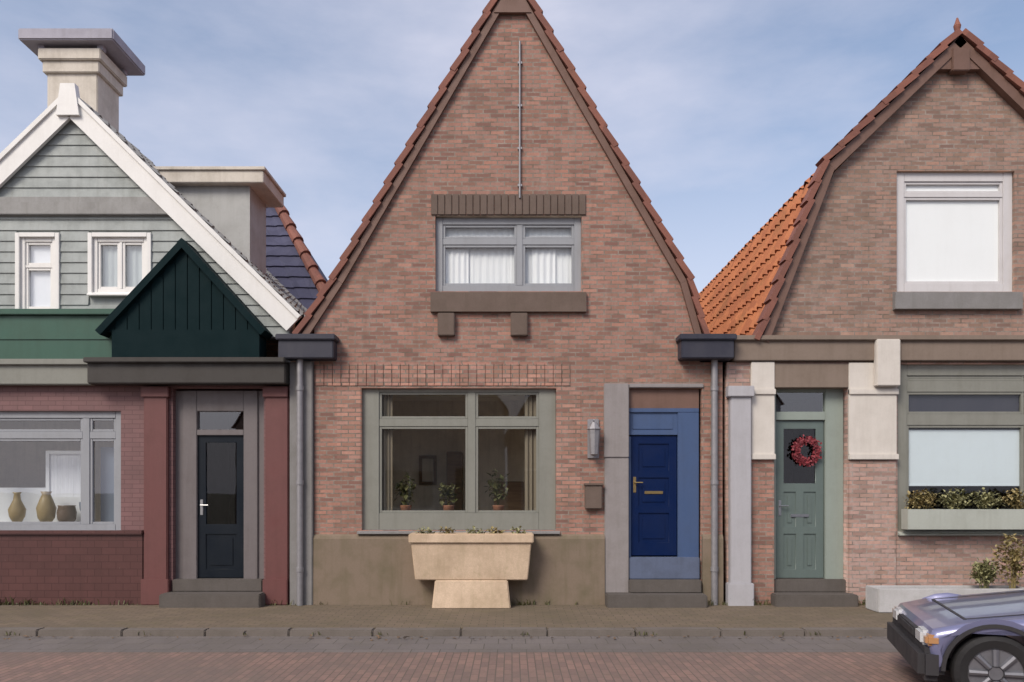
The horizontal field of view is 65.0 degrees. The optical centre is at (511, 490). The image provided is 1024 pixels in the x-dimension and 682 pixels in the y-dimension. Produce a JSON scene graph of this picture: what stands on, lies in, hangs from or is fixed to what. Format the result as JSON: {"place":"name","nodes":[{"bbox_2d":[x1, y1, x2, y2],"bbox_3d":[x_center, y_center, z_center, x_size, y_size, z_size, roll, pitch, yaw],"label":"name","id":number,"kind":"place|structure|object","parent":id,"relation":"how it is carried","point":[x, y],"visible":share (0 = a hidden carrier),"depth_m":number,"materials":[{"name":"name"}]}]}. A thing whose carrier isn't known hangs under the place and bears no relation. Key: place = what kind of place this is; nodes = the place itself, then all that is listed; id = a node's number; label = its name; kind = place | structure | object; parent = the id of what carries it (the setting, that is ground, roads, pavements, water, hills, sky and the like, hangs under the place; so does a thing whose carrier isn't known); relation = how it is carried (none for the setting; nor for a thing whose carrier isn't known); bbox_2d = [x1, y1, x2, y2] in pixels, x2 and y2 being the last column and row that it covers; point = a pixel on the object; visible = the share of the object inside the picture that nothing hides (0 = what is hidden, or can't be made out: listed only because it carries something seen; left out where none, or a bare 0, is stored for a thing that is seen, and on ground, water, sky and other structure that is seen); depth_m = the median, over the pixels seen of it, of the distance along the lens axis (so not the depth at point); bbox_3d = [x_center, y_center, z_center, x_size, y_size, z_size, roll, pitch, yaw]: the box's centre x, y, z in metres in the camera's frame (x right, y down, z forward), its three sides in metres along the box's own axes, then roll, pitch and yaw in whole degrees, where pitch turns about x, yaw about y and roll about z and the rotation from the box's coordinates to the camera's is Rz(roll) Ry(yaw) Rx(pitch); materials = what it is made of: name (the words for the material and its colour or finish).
{"place":"outdoors","nodes":[
{"label":"outdoors","id":0,"kind":"place"},
{"bbox_2d":[0,602,892,628],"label":"pavement","id":1,"kind":"structure","parent":0,"point":[429,616],"depth_m":10.20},
{"bbox_2d":[0,28,313,607],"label":"gabled house","id":2,"kind":"structure","parent":1,"relation":"on","point":[148,308],"depth_m":11.30,"materials":[{"name":"grey wood"}]},
{"bbox_2d":[8,492,25,521],"bbox_3d":[-7.120,0.251,11.560,0.230,0.450,0.228,0,0,0],"label":"vase","id":3,"kind":"object","parent":2,"relation":"on","point":[16,510],"visible":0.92,"depth_m":11.50,"materials":[{"name":"ceramic"}]},
{"bbox_2d":[15,232,59,308],"bbox_3d":[-6.670,-3.036,11.330,0.620,1.172,0.180,0,0,0],"label":"window","id":4,"kind":"structure","parent":2,"relation":"in","point":[37,254],"depth_m":11.33,"materials":[{"name":"white paint"}]},
{"bbox_2d":[36,491,56,521],"bbox_3d":[-6.700,0.246,11.560,0.260,0.460,0.257,0,0,0],"label":"vase","id":5,"kind":"object","parent":2,"relation":"on","point":[46,508],"visible":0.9,"depth_m":11.48,"materials":[{"name":"ceramic"}]},
{"bbox_2d":[0,411,120,529],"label":"window","id":6,"kind":"structure","parent":2,"relation":"in","point":[30,497],"depth_m":11.36,"materials":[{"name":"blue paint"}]},
{"bbox_2d":[46,451,80,521],"bbox_3d":[-6.530,-0.054,11.840,0.660,1.060,0.040,0,0,0],"label":"picture frame","id":7,"kind":"object","parent":2,"relation":"on","point":[63,476],"visible":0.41,"depth_m":11.85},
{"bbox_2d":[56,505,76,521],"bbox_3d":[-6.410,0.346,11.570,0.260,0.260,0.257,0,0,0],"label":"jar","id":8,"kind":"object","parent":2,"relation":"on","point":[66,513],"visible":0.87,"depth_m":11.47,"materials":[{"name":"brown ceramic"}]},
{"bbox_2d":[101,447,113,521],"bbox_3d":[-5.760,-0.074,11.575,0.320,1.100,0.030,0,0,0],"label":"folding screen","id":9,"kind":"object","parent":2,"relation":"on","point":[107,484],"visible":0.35,"depth_m":11.56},
{"bbox_2d":[87,232,151,296],"bbox_3d":[-5.515,-3.176,11.334,0.890,0.892,0.187,0,0,0],"label":"window","id":10,"kind":"structure","parent":2,"relation":"in","point":[117,261],"depth_m":11.34,"materials":[{"name":"white paint"}]},
{"bbox_2d":[198,435,243,577],"bbox_3d":[-4.130,0.230,11.406,0.660,2.020,0.109,0,0,0],"label":"door","id":11,"kind":"structure","parent":2,"relation":"in","point":[220,546],"depth_m":11.41,"materials":[{"name":"blue paint"}]},
{"bbox_2d":[266,206,327,356],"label":"slate roofed house","id":12,"kind":"structure","parent":1,"relation":"on","point":[293,267],"depth_m":17.36,"materials":[{"name":"blue ceramic"}]},
{"bbox_2d":[0,596,865,635],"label":"weeds","id":13,"kind":"object","parent":1,"relation":"on","point":[88,603],"visible":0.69,"depth_m":11.20,"materials":[{"name":"green plant"}]},
{"bbox_2d":[409,532,533,607],"bbox_3d":[-0.554,1.099,11.065,1.699,1.021,0.350,0,0,0],"label":"stone planter","id":14,"kind":"object","parent":1,"relation":"on","point":[469,570],"visible":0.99,"depth_m":10.93,"materials":[{"name":"stone"}]},
{"bbox_2d":[414,527,435,532],"bbox_3d":[-1.194,0.599,11.101,0.286,0.217,0.224,0,0,-28],"label":"herb","id":15,"kind":"object","parent":14,"relation":"in","point":[427,530],"visible":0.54,"depth_m":11.08,"materials":[{"name":"green plant"}]},
{"bbox_2d":[439,526,455,532],"bbox_3d":[-0.908,0.596,11.088,0.272,0.211,0.191,0,0,0],"label":"herb","id":16,"kind":"object","parent":14,"relation":"in","point":[447,530],"visible":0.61,"depth_m":11.08,"materials":[{"name":"green plant"}]},
{"bbox_2d":[465,526,485,532],"bbox_3d":[-0.506,0.595,11.078,0.254,0.223,0.256,0,0,42],"label":"herb","id":17,"kind":"object","parent":14,"relation":"in","point":[475,531],"visible":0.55,"depth_m":11.07,"materials":[{"name":"green plant"}]},
{"bbox_2d":[486,526,504,532],"bbox_3d":[-0.215,0.590,11.083,0.278,0.192,0.219,0,0,35],"label":"herb","id":18,"kind":"object","parent":14,"relation":"in","point":[495,530],"visible":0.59,"depth_m":11.08,"materials":[{"name":"yellow plant"}]},
{"bbox_2d":[510,526,525,532],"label":"herb","id":19,"kind":"object","parent":14,"relation":"in","point":[517,529],"visible":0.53,"depth_m":11.09,"materials":[{"name":"green plant"}]},
{"bbox_2d":[275,0,736,607],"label":"gabled house","id":20,"kind":"structure","parent":1,"relation":"on","point":[509,288],"depth_m":11.30,"materials":[{"name":"brown brick"}]},
{"bbox_2d":[394,472,415,509],"bbox_3d":[-1.556,0.032,11.620,0.329,0.629,0.303,0,0,0],"label":"houseplant","id":21,"kind":"object","parent":20,"relation":"on","point":[406,495],"visible":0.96,"depth_m":11.62,"materials":[{"name":"plant"}]},
{"bbox_2d":[437,483,460,509],"bbox_3d":[-0.888,0.116,11.644,0.386,0.462,0.314,0,0,0],"label":"houseplant","id":22,"kind":"object","parent":20,"relation":"on","point":[448,491],"visible":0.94,"depth_m":11.61,"materials":[{"name":"plant"}]},
{"bbox_2d":[357,389,559,533],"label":"window","id":23,"kind":"structure","parent":20,"relation":"in","point":[378,422],"depth_m":11.38,"materials":[{"name":"grey paint"}]},
{"bbox_2d":[483,469,509,509],"bbox_3d":[-0.215,0.011,11.648,0.360,0.672,0.291,0,0,-22],"label":"houseplant","id":24,"kind":"object","parent":20,"relation":"on","point":[495,486],"visible":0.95,"depth_m":11.63,"materials":[{"name":"plant"}]},
{"bbox_2d":[430,194,585,336],"bbox_3d":[-0.050,-3.160,11.355,2.180,2.000,0.290,0,0,0],"label":"window","id":25,"kind":"structure","parent":20,"relation":"in","point":[473,254],"depth_m":11.37,"materials":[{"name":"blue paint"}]},
{"bbox_2d":[630,436,676,554],"bbox_3d":[2.005,0.075,11.366,0.650,1.690,0.109,0,0,0],"label":"door","id":26,"kind":"structure","parent":20,"relation":"in","point":[653,458],"depth_m":11.37,"materials":[{"name":"blue paint"}]},
{"bbox_2d":[866,585,1023,612],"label":"stone trough","id":27,"kind":"object","parent":1,"relation":"on","point":[883,598],"visible":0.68,"depth_m":10.51,"materials":[{"name":"stone"}]},
{"bbox_2d":[970,558,998,588],"bbox_3d":[6.287,1.129,10.678,0.362,0.483,0.389,0,0,0],"label":"bush","id":28,"kind":"object","parent":27,"relation":"on","point":[986,573],"visible":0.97,"depth_m":10.65,"materials":[{"name":"green plant"}]},
{"bbox_2d":[991,533,1023,588],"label":"bush","id":29,"kind":"object","parent":27,"relation":"on","point":[1014,564],"visible":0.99,"depth_m":10.68,"materials":[{"name":"yellow plant"}]},
{"bbox_2d":[0,652,951,681],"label":"road","id":30,"kind":"structure","parent":0,"point":[455,667],"depth_m":7.59,"materials":[{"name":"brown brick"}]},
{"bbox_2d":[887,590,1023,681],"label":"parked car","id":31,"kind":"object","parent":30,"relation":"on","point":[972,638],"visible":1,"depth_m":6.21,"materials":[{"name":"purple metal"}]},
{"bbox_2d":[0,0,1023,292],"label":"sky","id":32,"kind":"structure","parent":0,"point":[721,111],"materials":[{"name":"blue"}]},
{"bbox_2d":[699,18,1023,606],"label":"gabled house","id":33,"kind":"structure","parent":0,"point":[861,293],"depth_m":11.32,"materials":[{"name":"brown brick"}]},
{"bbox_2d":[776,421,822,577],"bbox_3d":[4.110,0.130,11.476,0.680,2.240,0.109,0,0,0],"label":"door","id":34,"kind":"structure","parent":33,"relation":"in","point":[799,506],"depth_m":11.48,"materials":[{"name":"grey paint"}]},
{"bbox_2d":[791,434,821,466],"bbox_3d":[4.189,-0.562,11.417,0.445,0.471,0.132,0,0,0],"label":"door wreath","id":35,"kind":"object","parent":33,"relation":"attached to","point":[800,459],"depth_m":11.41,"materials":[{"name":"red plant"}]},
{"bbox_2d":[892,172,1022,309],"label":"window","id":36,"kind":"structure","parent":33,"relation":"in","point":[954,230],"depth_m":11.41,"materials":[{"name":"white glass"}]},
{"bbox_2d":[897,364,1023,534],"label":"window","id":37,"kind":"structure","parent":33,"relation":"in","point":[930,395],"depth_m":11.41,"materials":[{"name":"grey paint"}]},
{"bbox_2d":[901,509,1023,529],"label":"window box","id":38,"kind":"object","parent":33,"relation":"on","point":[962,519],"visible":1,"depth_m":11.04,"materials":[{"name":"paint"}]},
{"bbox_2d":[903,489,938,508],"bbox_3d":[5.676,0.147,11.121,0.506,0.351,0.242,0,0,0],"label":"trailing plant","id":39,"kind":"object","parent":38,"relation":"in","point":[925,499],"visible":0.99,"depth_m":11.12,"materials":[{"name":"yellow plant"}]},
{"bbox_2d":[935,488,970,508],"bbox_3d":[6.121,0.139,11.132,0.500,0.370,0.236,0,0,0],"label":"trailing plant","id":40,"kind":"object","parent":38,"relation":"in","point":[954,504],"visible":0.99,"depth_m":11.12,"materials":[{"name":"green plant"}]},
{"bbox_2d":[967,487,1004,508],"bbox_3d":[6.548,0.138,11.134,0.526,0.370,0.261,0,0,0],"label":"trailing plant","id":41,"kind":"object","parent":38,"relation":"in","point":[990,499],"visible":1,"depth_m":11.12,"materials":[{"name":"green plant"}]},
{"bbox_2d":[1001,488,1023,508],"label":"trailing plant","id":42,"kind":"object","parent":38,"relation":"in","point":[1018,499],"visible":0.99,"depth_m":11.12,"materials":[{"name":"yellow plant"}]},
{"bbox_3d":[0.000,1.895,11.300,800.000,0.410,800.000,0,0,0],"label":"ground","id":43,"kind":"structure","parent":0,"visible":0},
{"bbox_2d":[0,627,886,635],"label":"kerb","id":44,"kind":"structure","parent":43,"relation":"on","point":[463,631],"depth_m":9.19,"materials":[{"name":"stone"}]},
{"bbox_2d":[0,636,897,651],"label":"gutter strip","id":45,"kind":"object","parent":43,"relation":"on","point":[438,644],"visible":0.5,"depth_m":8.70,"materials":[{"name":"grey concrete"}]},
{"bbox_2d":[3,634,871,640],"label":"fallen leaves","id":46,"kind":"object","parent":45,"relation":"on","point":[378,636],"visible":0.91,"depth_m":9.05,"materials":[{"name":"brown plant"}]}
]}

